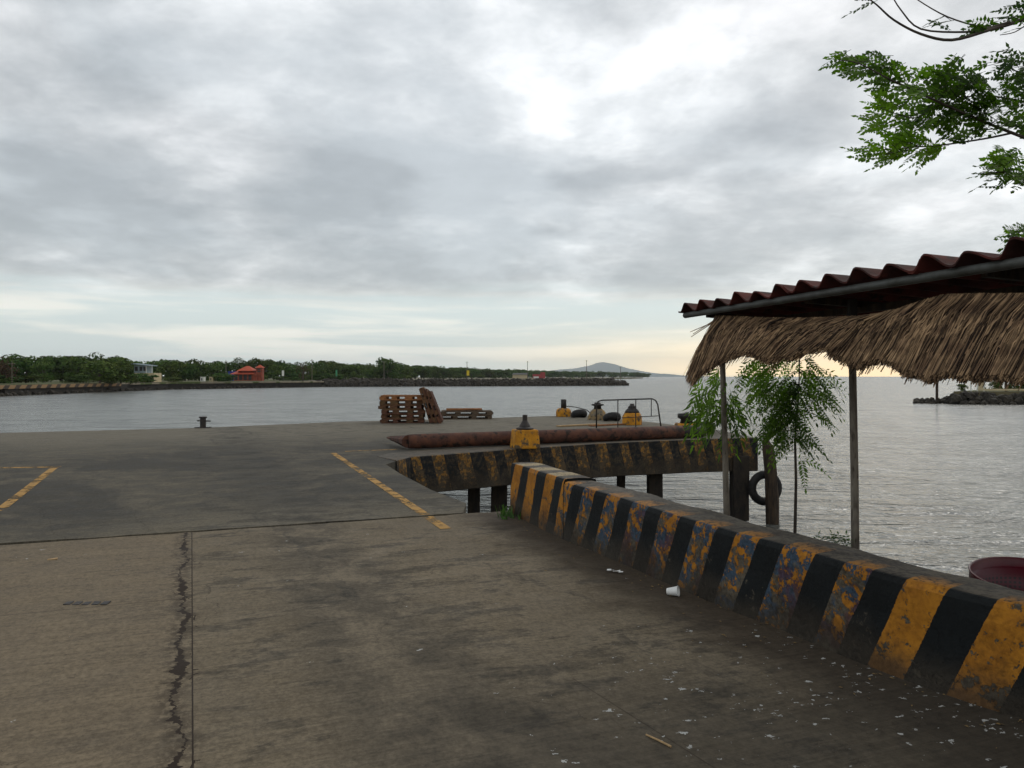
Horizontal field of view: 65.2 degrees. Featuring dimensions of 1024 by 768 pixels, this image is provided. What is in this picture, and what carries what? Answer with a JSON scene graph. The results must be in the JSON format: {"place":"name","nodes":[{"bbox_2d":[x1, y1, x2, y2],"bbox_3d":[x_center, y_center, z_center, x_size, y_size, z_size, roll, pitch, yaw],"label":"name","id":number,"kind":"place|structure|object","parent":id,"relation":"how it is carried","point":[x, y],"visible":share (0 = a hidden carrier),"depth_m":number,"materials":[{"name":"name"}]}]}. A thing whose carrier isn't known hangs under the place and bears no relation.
{"place":"outdoors","nodes":[
{"label":"outdoors","id":0,"kind":"place"},
{"bbox_2d":[0,378,291,384],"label":"grass ground","id":1,"kind":"structure","parent":0,"point":[58,381],"depth_m":218.22,"materials":[{"name":"plant"}]},
{"bbox_2d":[0,356,19,380],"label":"shore tree","id":2,"kind":"object","parent":1,"relation":"on","point":[6,373],"visible":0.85,"depth_m":181.68,"materials":[{"name":"green plant"}]},
{"bbox_2d":[0,377,24,383],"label":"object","id":3,"kind":"object","parent":1,"relation":"on","point":[12,381],"visible":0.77,"depth_m":181.55,"materials":[{"name":"green plant"}]},
{"bbox_2d":[0,358,26,376],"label":"shore tree","id":4,"kind":"object","parent":1,"relation":"on","point":[18,363],"visible":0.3,"depth_m":206.48,"materials":[{"name":"green plant"}]},
{"bbox_2d":[15,361,38,382],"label":"shore tree","id":5,"kind":"object","parent":1,"relation":"on","point":[24,369],"visible":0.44,"depth_m":209.38,"materials":[{"name":"green plant"}]},
{"bbox_2d":[8,354,46,374],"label":"shore tree","id":6,"kind":"object","parent":1,"relation":"on","point":[25,359],"visible":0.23,"depth_m":251.99,"materials":[{"name":"green plant"}]},
{"bbox_2d":[12,375,44,382],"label":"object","id":7,"kind":"object","parent":1,"relation":"on","point":[30,377],"visible":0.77,"depth_m":185.55,"materials":[{"name":"green plant"}]},
{"bbox_2d":[27,357,55,382],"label":"shore tree","id":8,"kind":"object","parent":1,"relation":"on","point":[45,365],"visible":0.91,"depth_m":207.73,"materials":[{"name":"green plant"}]},
{"bbox_2d":[39,355,81,380],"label":"shore tree","id":9,"kind":"object","parent":1,"relation":"on","point":[55,362],"visible":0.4,"depth_m":221.97,"materials":[{"name":"green plant"}]},
{"bbox_2d":[59,377,89,382],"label":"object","id":10,"kind":"object","parent":1,"relation":"on","point":[75,380],"visible":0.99,"depth_m":198.67,"materials":[{"name":"green plant"}]},
{"bbox_2d":[56,355,93,378],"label":"shore tree","id":11,"kind":"object","parent":1,"relation":"on","point":[72,367],"visible":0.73,"depth_m":217.28,"materials":[{"name":"green plant"}]},
{"bbox_2d":[68,374,93,381],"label":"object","id":12,"kind":"object","parent":1,"relation":"on","point":[83,376],"visible":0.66,"depth_m":200.37,"materials":[{"name":"green plant"}]},
{"bbox_2d":[86,352,104,374],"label":"shore tree","id":13,"kind":"object","parent":1,"relation":"on","point":[97,357],"visible":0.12,"depth_m":265.09,"materials":[{"name":"green plant"}]},
{"bbox_2d":[77,360,126,382],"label":"shore tree","id":14,"kind":"object","parent":1,"relation":"on","point":[106,367],"visible":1,"depth_m":189.65,"materials":[{"name":"green plant"}]},
{"bbox_2d":[96,357,133,379],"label":"shore tree","id":15,"kind":"object","parent":1,"relation":"on","point":[119,360],"visible":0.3,"depth_m":224.47,"materials":[{"name":"green plant"}]},
{"bbox_2d":[131,363,161,381],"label":"shore house","id":16,"kind":"structure","parent":1,"relation":"on","point":[142,368],"depth_m":230.18,"materials":[{"name":"white paint"}]},
{"bbox_2d":[135,373,158,382],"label":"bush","id":17,"kind":"object","parent":1,"relation":"on","point":[146,375],"visible":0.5,"depth_m":224.21,"materials":[{"name":"green plant"}]},
{"bbox_2d":[134,361,162,372],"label":"shore tree","id":18,"kind":"object","parent":1,"relation":"on","point":[151,363],"visible":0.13,"depth_m":298.89,"materials":[{"name":"green plant"}]},
{"bbox_2d":[156,361,187,379],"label":"shore tree","id":19,"kind":"object","parent":1,"relation":"on","point":[173,367],"visible":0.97,"depth_m":260.48,"materials":[{"name":"green plant"}]},
{"bbox_2d":[177,362,199,380],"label":"shore tree","id":20,"kind":"object","parent":1,"relation":"on","point":[189,372],"visible":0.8,"depth_m":283.63,"materials":[{"name":"green plant"}]},
{"bbox_2d":[187,363,210,380],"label":"shore tree","id":21,"kind":"object","parent":1,"relation":"on","point":[198,374],"visible":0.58,"depth_m":290.10,"materials":[{"name":"green plant"}]},
{"bbox_2d":[206,362,220,380],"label":"shore tree","id":22,"kind":"object","parent":1,"relation":"on","point":[213,369],"visible":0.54,"depth_m":298.09,"materials":[{"name":"green plant"}]},
{"bbox_2d":[202,361,226,379],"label":"shore tree","id":23,"kind":"object","parent":1,"relation":"on","point":[222,369],"visible":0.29,"depth_m":333.40,"materials":[{"name":"green plant"}]},
{"bbox_2d":[210,361,238,373],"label":"shore tree","id":24,"kind":"object","parent":1,"relation":"on","point":[230,366],"visible":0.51,"depth_m":358.63,"materials":[{"name":"green plant"}]},
{"bbox_2d":[232,357,248,370],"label":"shore tree","id":25,"kind":"object","parent":1,"relation":"on","point":[238,361],"visible":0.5,"depth_m":363.88,"materials":[{"name":"green plant"}]},
{"bbox_2d":[231,365,264,380],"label":"red pavilion","id":26,"kind":"structure","parent":1,"relation":"on","point":[247,373],"depth_m":293.64,"materials":[{"name":"orange tile"}]},
{"bbox_2d":[248,358,277,379],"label":"shore tree","id":27,"kind":"object","parent":1,"relation":"on","point":[266,364],"visible":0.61,"depth_m":374.15,"materials":[{"name":"green plant"}]},
{"bbox_2d":[264,364,283,379],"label":"shore tree","id":28,"kind":"object","parent":1,"relation":"on","point":[275,371],"visible":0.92,"depth_m":336.45,"materials":[{"name":"green plant"}]},
{"bbox_2d":[279,363,293,376],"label":"shore tree","id":29,"kind":"object","parent":1,"relation":"on","point":[287,369],"visible":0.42,"depth_m":341.72,"materials":[{"name":"green plant"}]},
{"bbox_2d":[315,360,338,367],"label":"shore tree","id":30,"kind":"object","parent":1,"relation":"on","point":[328,362],"visible":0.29,"depth_m":453.50,"materials":[{"name":"green plant"}]},
{"bbox_2d":[31,377,642,384],"bbox_3d":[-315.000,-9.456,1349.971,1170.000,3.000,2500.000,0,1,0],"label":"shore terrain","id":31,"kind":"structure","parent":0,"point":[532,378],"depth_m":686.92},
{"bbox_2d":[0,385,287,395],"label":"shore rocks","id":32,"kind":"object","parent":31,"relation":"on","point":[20,393],"visible":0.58,"depth_m":191.30,"materials":[{"name":"stone"}]},
{"bbox_2d":[0,381,323,393],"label":"seawall","id":33,"kind":"object","parent":31,"relation":"on","point":[43,388],"visible":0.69,"depth_m":214.34,"materials":[{"name":"stone"}]},
{"bbox_2d":[105,363,138,383],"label":"shore tree","id":34,"kind":"object","parent":33,"relation":"on","point":[122,369],"visible":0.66,"depth_m":195.47,"materials":[{"name":"green plant"}]},
{"bbox_2d":[296,362,308,380],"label":"shore tree","id":35,"kind":"object","parent":31,"relation":"on","point":[302,377],"visible":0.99,"depth_m":299.79,"materials":[{"name":"green plant"}]},
{"bbox_2d":[301,364,316,379],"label":"shore tree","id":36,"kind":"object","parent":31,"relation":"on","point":[313,372],"visible":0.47,"depth_m":351.36,"materials":[{"name":"green plant"}]},
{"bbox_2d":[313,365,329,374],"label":"shore tree","id":37,"kind":"object","parent":31,"relation":"on","point":[322,371],"visible":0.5,"depth_m":373.33,"materials":[{"name":"green plant"}]},
{"bbox_2d":[327,363,351,379],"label":"shore tree","id":38,"kind":"object","parent":31,"relation":"on","point":[342,371],"visible":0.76,"depth_m":376.83,"materials":[{"name":"green plant"}]},
{"bbox_2d":[345,365,365,377],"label":"shore tree","id":39,"kind":"object","parent":31,"relation":"on","point":[356,369],"visible":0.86,"depth_m":404.51,"materials":[{"name":"green plant"}]},
{"bbox_2d":[360,368,374,378],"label":"shore tree","id":40,"kind":"object","parent":31,"relation":"on","point":[368,374],"visible":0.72,"depth_m":424.81,"materials":[{"name":"green plant"}]},
{"bbox_2d":[367,367,382,378],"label":"shore tree","id":41,"kind":"object","parent":31,"relation":"on","point":[377,372],"visible":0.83,"depth_m":428.52,"materials":[{"name":"green plant"}]},
{"bbox_2d":[376,357,399,377],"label":"shore tree","id":42,"kind":"object","parent":31,"relation":"on","point":[388,365],"visible":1,"depth_m":428.83,"materials":[{"name":"green plant"}]},
{"bbox_2d":[401,367,414,378],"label":"shore tree","id":43,"kind":"object","parent":31,"relation":"on","point":[407,372],"visible":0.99,"depth_m":418.64,"materials":[{"name":"green plant"}]},
{"bbox_2d":[411,365,424,378],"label":"shore tree","id":44,"kind":"object","parent":31,"relation":"on","point":[418,370],"visible":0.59,"depth_m":534.06,"materials":[{"name":"green plant"}]},
{"bbox_2d":[420,368,430,378],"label":"shore tree","id":45,"kind":"object","parent":31,"relation":"on","point":[424,372],"visible":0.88,"depth_m":539.50,"materials":[{"name":"green plant"}]},
{"bbox_2d":[432,366,441,378],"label":"shore tree","id":46,"kind":"object","parent":31,"relation":"on","point":[438,370],"visible":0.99,"depth_m":568.49,"materials":[{"name":"green plant"}]},
{"bbox_2d":[439,368,451,377],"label":"shore tree","id":47,"kind":"object","parent":31,"relation":"on","point":[445,372],"visible":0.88,"depth_m":598.12,"materials":[{"name":"green plant"}]},
{"bbox_2d":[452,368,465,377],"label":"shore tree","id":48,"kind":"object","parent":31,"relation":"on","point":[458,372],"visible":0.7,"depth_m":648.62,"materials":[{"name":"green plant"}]},
{"bbox_2d":[483,369,496,377],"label":"shore tree","id":49,"kind":"object","parent":31,"relation":"on","point":[489,373],"visible":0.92,"depth_m":748.14,"materials":[{"name":"green plant"}]},
{"bbox_2d":[492,369,505,377],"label":"shore tree","id":50,"kind":"object","parent":31,"relation":"on","point":[500,373],"visible":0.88,"depth_m":764.37,"materials":[{"name":"green plant"}]},
{"bbox_2d":[512,373,526,377],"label":"shore house","id":51,"kind":"structure","parent":31,"relation":"on","point":[519,375],"depth_m":696.97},
{"bbox_2d":[0,416,749,544],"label":"pier deck","id":52,"kind":"structure","parent":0,"point":[97,484],"depth_m":12.55,"materials":[{"name":"concrete"}]},
{"bbox_2d":[0,468,56,507],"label":"painted line","id":53,"kind":"object","parent":52,"relation":"on","point":[21,493],"visible":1,"depth_m":11.30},
{"bbox_2d":[194,416,211,427],"bbox_3d":[-9.623,1.186,24.951,0.450,0.360,0.300,0,1,0],"label":"mooring post","id":54,"kind":"object","parent":52,"relation":"on","point":[203,420],"visible":1,"depth_m":24.88,"materials":[{"name":"black metal"}]},
{"bbox_2d":[332,453,426,514],"bbox_3d":[-2.374,1.474,12.988,0.120,0.001,7.975,0,1,-20],"label":"painted line","id":55,"kind":"object","parent":52,"relation":"on","point":[413,507],"visible":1,"depth_m":11.30,"materials":[{"name":"paint"}]},
{"bbox_2d":[380,418,424,422],"bbox_3d":[-3.802,1.258,27.924,1.515,0.168,1.109,0,1,-5],"label":"wooden pallet","id":56,"kind":"object","parent":52,"relation":"on","point":[400,421],"visible":0.72,"depth_m":27.40,"materials":[{"name":"brown wood"}]},
{"bbox_2d":[381,414,424,418],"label":"wooden pallet","id":57,"kind":"object","parent":56,"relation":"on","point":[399,416],"visible":0.68,"depth_m":27.38,"materials":[{"name":"brown wood"}]},
{"bbox_2d":[381,408,425,413],"bbox_3d":[-3.780,0.942,27.877,1.532,0.170,1.107,0,1,-6],"label":"wooden pallet","id":58,"kind":"object","parent":57,"relation":"on","point":[409,411],"visible":0.97,"depth_m":27.35,"materials":[{"name":"brown wood"}]},
{"bbox_2d":[378,404,423,408],"bbox_3d":[-3.842,0.784,27.878,1.518,0.170,1.109,0,1,-3],"label":"wooden pallet","id":59,"kind":"object","parent":58,"relation":"on","point":[398,406],"visible":0.79,"depth_m":27.35,"materials":[{"name":"brown wood"}]},
{"bbox_2d":[379,400,422,404],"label":"wooden pallet","id":60,"kind":"object","parent":59,"relation":"on","point":[396,402],"visible":0.78,"depth_m":27.35,"materials":[{"name":"brown wood"}]},
{"bbox_2d":[379,395,423,399],"bbox_3d":[-3.795,0.468,27.868,1.520,0.169,1.107,0,1,-2],"label":"wooden pallet","id":61,"kind":"object","parent":60,"relation":"on","point":[396,397],"visible":0.91,"depth_m":27.33,"materials":[{"name":"orange wood"}]},
{"bbox_2d":[419,387,433,422],"bbox_3d":[-2.932,0.739,27.760,0.160,1.305,1.060,-17,1,-2],"label":"wooden pallet","id":62,"kind":"object","parent":52,"relation":"on","point":[428,413],"visible":0.73,"depth_m":27.25,"materials":[{"name":"brown wood"}]},
{"bbox_2d":[423,389,437,422],"bbox_3d":[-2.799,0.757,27.762,0.158,1.266,1.056,-20,1,-2],"label":"wooden pallet","id":63,"kind":"object","parent":52,"relation":"on","point":[425,391],"visible":0.67,"depth_m":27.25,"materials":[{"name":"brown wood"}]},
{"bbox_2d":[426,391,443,422],"bbox_3d":[-2.664,0.787,27.760,0.160,1.206,1.057,-22,1,-2],"label":"wooden pallet","id":64,"kind":"object","parent":52,"relation":"on","point":[433,401],"visible":1,"depth_m":27.25,"materials":[{"name":"brown wood"}]},
{"bbox_2d":[438,415,491,418],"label":"wooden pallet","id":65,"kind":"object","parent":52,"relation":"on","point":[464,417],"visible":0.56,"depth_m":29.94,"materials":[{"name":"brown wood"}]},
{"bbox_2d":[441,410,492,414],"bbox_3d":[-1.729,1.084,30.447,1.982,0.158,1.108,0,1,-5],"label":"wooden pallet","id":66,"kind":"object","parent":65,"relation":"on","point":[473,412],"visible":0.95,"depth_m":29.95,"materials":[{"name":"brown wood"}]},
{"bbox_2d":[446,408,481,409],"bbox_3d":[-1.822,0.953,30.414,1.361,0.080,0.506,0,1,-5],"label":"wood plank","id":67,"kind":"object","parent":66,"relation":"on","point":[463,408],"visible":1,"depth_m":30.16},
{"bbox_2d":[556,399,570,416],"bbox_3d":[2.060,0.956,31.910,0.613,0.690,0.590,0,1,0],"label":"mooring bollard","id":68,"kind":"object","parent":52,"relation":"on","point":[563,411],"visible":0.98,"depth_m":31.71,"materials":[{"name":"yellow paint"}]},
{"bbox_2d":[377,435,757,491],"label":"pier edge beam","id":69,"kind":"structure","parent":52,"relation":"attached to","point":[444,470],"depth_m":18.57,"materials":[{"name":"paint"}]},
{"bbox_2d":[510,415,539,448],"bbox_3d":[0.289,1.058,17.861,0.594,0.750,0.475,0,1,-14],"label":"mooring bollard","id":70,"kind":"object","parent":69,"relation":"on","point":[524,434],"visible":1,"depth_m":17.67,"materials":[{"name":"yellow paint"}]},
{"bbox_2d":[386,425,706,448],"bbox_3d":[1.207,1.247,19.212,8.225,0.326,1.983,0,1,-13],"label":"steel pipe","id":71,"kind":"object","parent":69,"relation":"on","point":[444,440],"visible":0.91,"depth_m":18.91,"materials":[{"name":"brown metal"}]},
{"bbox_2d":[571,409,586,417],"bbox_3d":[2.614,1.187,31.212,0.651,0.425,0.634,0,1,0],"label":"fender tyre","id":72,"kind":"object","parent":52,"relation":"on","point":[579,413],"visible":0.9,"depth_m":30.98,"materials":[{"name":"black rubber"}]},
{"bbox_2d":[587,402,605,419],"bbox_3d":[3.170,1.002,29.611,0.760,0.640,0.760,0,1,0],"label":"mooring bollard","id":73,"kind":"object","parent":52,"relation":"on","point":[601,413],"visible":0.82,"depth_m":29.40,"materials":[{"name":"yellow concrete"}]},
{"bbox_2d":[603,412,620,420],"bbox_3d":[3.602,1.210,28.813,0.657,0.425,0.634,0,1,0],"label":"fender tyre","id":74,"kind":"object","parent":52,"relation":"on","point":[610,416],"visible":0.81,"depth_m":28.58,"materials":[{"name":"black rubber"}]},
{"bbox_2d":[596,398,661,427],"bbox_3d":[3.541,0.898,24.305,2.024,0.954,0.044,0,1,18],"label":"tube railing","id":75,"kind":"object","parent":52,"relation":"on","point":[651,399],"visible":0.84,"depth_m":24.23,"materials":[{"name":"black metal"}]},
{"bbox_2d":[622,404,641,424],"bbox_3d":[3.980,1.002,26.511,0.610,0.700,0.610,0,1,-22],"label":"mooring bollard","id":76,"kind":"object","parent":52,"relation":"on","point":[630,411],"visible":0.98,"depth_m":26.29,"materials":[{"name":"yellow paint"}]},
{"bbox_2d":[674,412,692,425],"bbox_3d":[5.020,1.094,23.011,0.612,0.580,0.518,0,1,-8],"label":"mooring bollard","id":77,"kind":"object","parent":52,"relation":"on","point":[681,416],"visible":0.48,"depth_m":22.85,"materials":[{"name":"metal"}]},
{"bbox_2d":[0,511,1023,767],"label":"quay slab","id":78,"kind":"structure","parent":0,"point":[476,641],"depth_m":4.38,"materials":[{"name":"concrete"}]},
{"bbox_2d":[63,601,110,604],"bbox_3d":[-2.997,1.544,5.639,0.318,0.009,0.086,0,1,0],"label":"drain grating","id":79,"kind":"object","parent":78,"relation":"on","point":[87,603],"visible":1,"depth_m":5.63,"materials":[{"name":"black metal"}]},
{"bbox_2d":[425,516,449,528],"bbox_3d":[-0.830,1.514,8.769,0.120,0.001,0.799,0,1,-20],"label":"painted line","id":80,"kind":"object","parent":78,"relation":"on","point":[442,525],"visible":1,"depth_m":8.63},
{"bbox_2d":[495,504,520,519],"bbox_3d":[-0.022,1.450,9.128,0.347,0.130,0.422,0,1,0],"label":"weed tuft","id":81,"kind":"object","parent":78,"relation":"on","point":[506,513],"visible":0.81,"depth_m":9.13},
{"bbox_2d":[666,586,679,596],"bbox_3d":[1.176,1.507,5.840,0.093,0.077,0.078,0,1,26],"label":"foam cup","id":82,"kind":"object","parent":78,"relation":"on","point":[674,591],"visible":1,"depth_m":5.82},
{"bbox_2d":[492,519,1022,726],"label":"leaf litter","id":83,"kind":"object","parent":78,"relation":"on","point":[785,636],"visible":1,"depth_m":4.79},
{"bbox_2d":[510,462,1023,719],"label":"striped barrier","id":84,"kind":"object","parent":78,"relation":"on","point":[957,636],"visible":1,"depth_m":4.84,"materials":[{"name":"paint"}]},
{"bbox_2d":[0,377,1023,576],"bbox_3d":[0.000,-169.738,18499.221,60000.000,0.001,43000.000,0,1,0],"label":"lake water","id":85,"kind":"structure","parent":0,"point":[941,487],"depth_m":51.93,"materials":[{"name":"liquid"}]},
{"bbox_2d":[316,377,628,386],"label":"breakwater rocks","id":86,"kind":"object","parent":85,"relation":"in","point":[395,382],"visible":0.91,"depth_m":305.57,"materials":[{"name":"stone"}]},
{"bbox_2d":[468,488,479,512],"bbox_3d":[-0.851,3.282,17.932,0.283,2.900,0.270,0,1,0],"label":"concrete pile","id":87,"kind":"object","parent":85,"relation":"in","point":[473,500],"visible":0.16,"depth_m":17.79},
{"bbox_2d":[491,485,506,511],"bbox_3d":[-0.296,3.304,18.232,0.378,2.850,0.360,0,1,0],"label":"concrete pile","id":88,"kind":"object","parent":85,"relation":"in","point":[498,495],"visible":0.16,"depth_m":18.05,"materials":[{"name":"concrete"}]},
{"bbox_2d":[617,476,624,487],"bbox_3d":[2.807,3.282,20.632,0.210,2.850,0.200,0,1,0],"label":"concrete pile","id":89,"kind":"object","parent":85,"relation":"in","point":[620,481],"visible":0.09,"depth_m":20.52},
{"bbox_2d":[647,474,662,497],"bbox_3d":[3.647,3.284,20.432,0.373,2.850,0.360,0,1,0],"label":"concrete pile","id":90,"kind":"object","parent":85,"relation":"in","point":[654,484],"visible":0.15,"depth_m":20.25,"materials":[{"name":"concrete"}]},
{"bbox_2d":[729,456,749,519],"bbox_3d":[5.901,3.280,20.782,0.443,2.850,0.420,0,1,0],"label":"concrete pile","id":91,"kind":"object","parent":85,"relation":"in","point":[738,489],"visible":0.44,"depth_m":20.57,"materials":[{"name":"concrete"}]},
{"bbox_2d":[748,470,781,505],"bbox_3d":[6.485,2.666,20.506,0.910,0.910,0.200,0,1,-8],"label":"fender tyre","id":92,"kind":"object","parent":91,"relation":"hanging from","point":[755,479],"visible":0.46,"depth_m":20.40,"materials":[{"name":"black rubber"}]},
{"bbox_2d":[762,440,778,524],"bbox_3d":[6.508,2.931,20.128,0.439,3.160,0.340,0,1,0],"label":"timber pile","id":93,"kind":"object","parent":85,"relation":"in","point":[771,501],"visible":0.45,"depth_m":20.00,"materials":[{"name":"wood"}]},
{"bbox_2d":[913,393,1007,404],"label":"spit rocks","id":94,"kind":"object","parent":85,"relation":"in","point":[943,400],"visible":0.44,"depth_m":109.12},
{"bbox_2d":[949,390,1023,404],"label":"spit rocks","id":95,"kind":"object","parent":85,"relation":"in","point":[986,398],"visible":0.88,"depth_m":105.84,"materials":[{"name":"stone"}]},
{"bbox_2d":[0,0,1023,376],"label":"sky","id":96,"kind":"structure","parent":0,"point":[492,184],"materials":[{"name":"grey"}]},
{"bbox_2d":[553,362,707,376],"bbox_3d":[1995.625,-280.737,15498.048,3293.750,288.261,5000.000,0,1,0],"label":"volcano hill","id":97,"kind":"structure","parent":0,"point":[604,367],"depth_m":14249.12,"materials":[{"name":"grey"}]},
{"bbox_2d":[648,374,701,376],"bbox_3d":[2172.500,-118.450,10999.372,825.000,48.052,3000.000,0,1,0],"label":"hills","id":98,"kind":"structure","parent":0,"point":[663,375],"depth_m":10091.16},
{"bbox_2d":[954,388,1023,395],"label":"spit terrain","id":99,"kind":"structure","parent":0,"point":[997,392],"depth_m":109.34,"materials":[{"name":"green plant"}]},
{"bbox_2d":[988,382,1003,388],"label":"shore tree","id":100,"kind":"object","parent":99,"relation":"on","point":[995,386],"visible":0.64,"depth_m":114.69,"materials":[{"name":"green plant"}]},
{"bbox_2d":[978,389,1023,390],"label":"wall","id":101,"kind":"structure","parent":99,"relation":"on","point":[1000,389],"depth_m":109.08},
{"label":"bank terrain","id":102,"kind":"structure","parent":0,"visible":0},
{"bbox_2d":[682,368,755,505],"bbox_3d":[2.004,0.749,7.676,0.659,1.859,1.147,0,1,18],"label":"young tree","id":103,"kind":"object","parent":102,"relation":"on","point":[700,413],"visible":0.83,"depth_m":7.51,"materials":[{"name":"green plant"}]},
{"bbox_2d":[730,354,848,532],"bbox_3d":[2.555,0.680,7.388,1.186,2.001,1.090,0,1,0],"label":"young tree","id":104,"kind":"object","parent":102,"relation":"on","point":[777,424],"visible":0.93,"depth_m":7.29,"materials":[{"name":"green plant"}]},
{"bbox_2d":[814,529,852,546],"bbox_3d":[2.233,1.335,5.615,0.357,0.625,0.190,0,1,0],"label":"weed tuft","id":105,"kind":"object","parent":102,"relation":"on","point":[834,537],"visible":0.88,"depth_m":5.62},
{"bbox_2d":[678,237,1023,549],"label":"thatched shelter","id":106,"kind":"object","parent":102,"relation":"on","point":[930,318],"visible":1,"depth_m":4.90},
{"bbox_2d":[818,0,1023,253],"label":"overhanging tree","id":107,"kind":"object","parent":102,"relation":"on","point":[946,82],"visible":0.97,"depth_m":4.62,"materials":[{"name":"green plant"}]},
{"bbox_2d":[968,557,1023,590],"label":"plastic basket","id":108,"kind":"object","parent":102,"relation":"on","point":[1008,572],"visible":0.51,"depth_m":5.05,"materials":[{"name":"plastic"}]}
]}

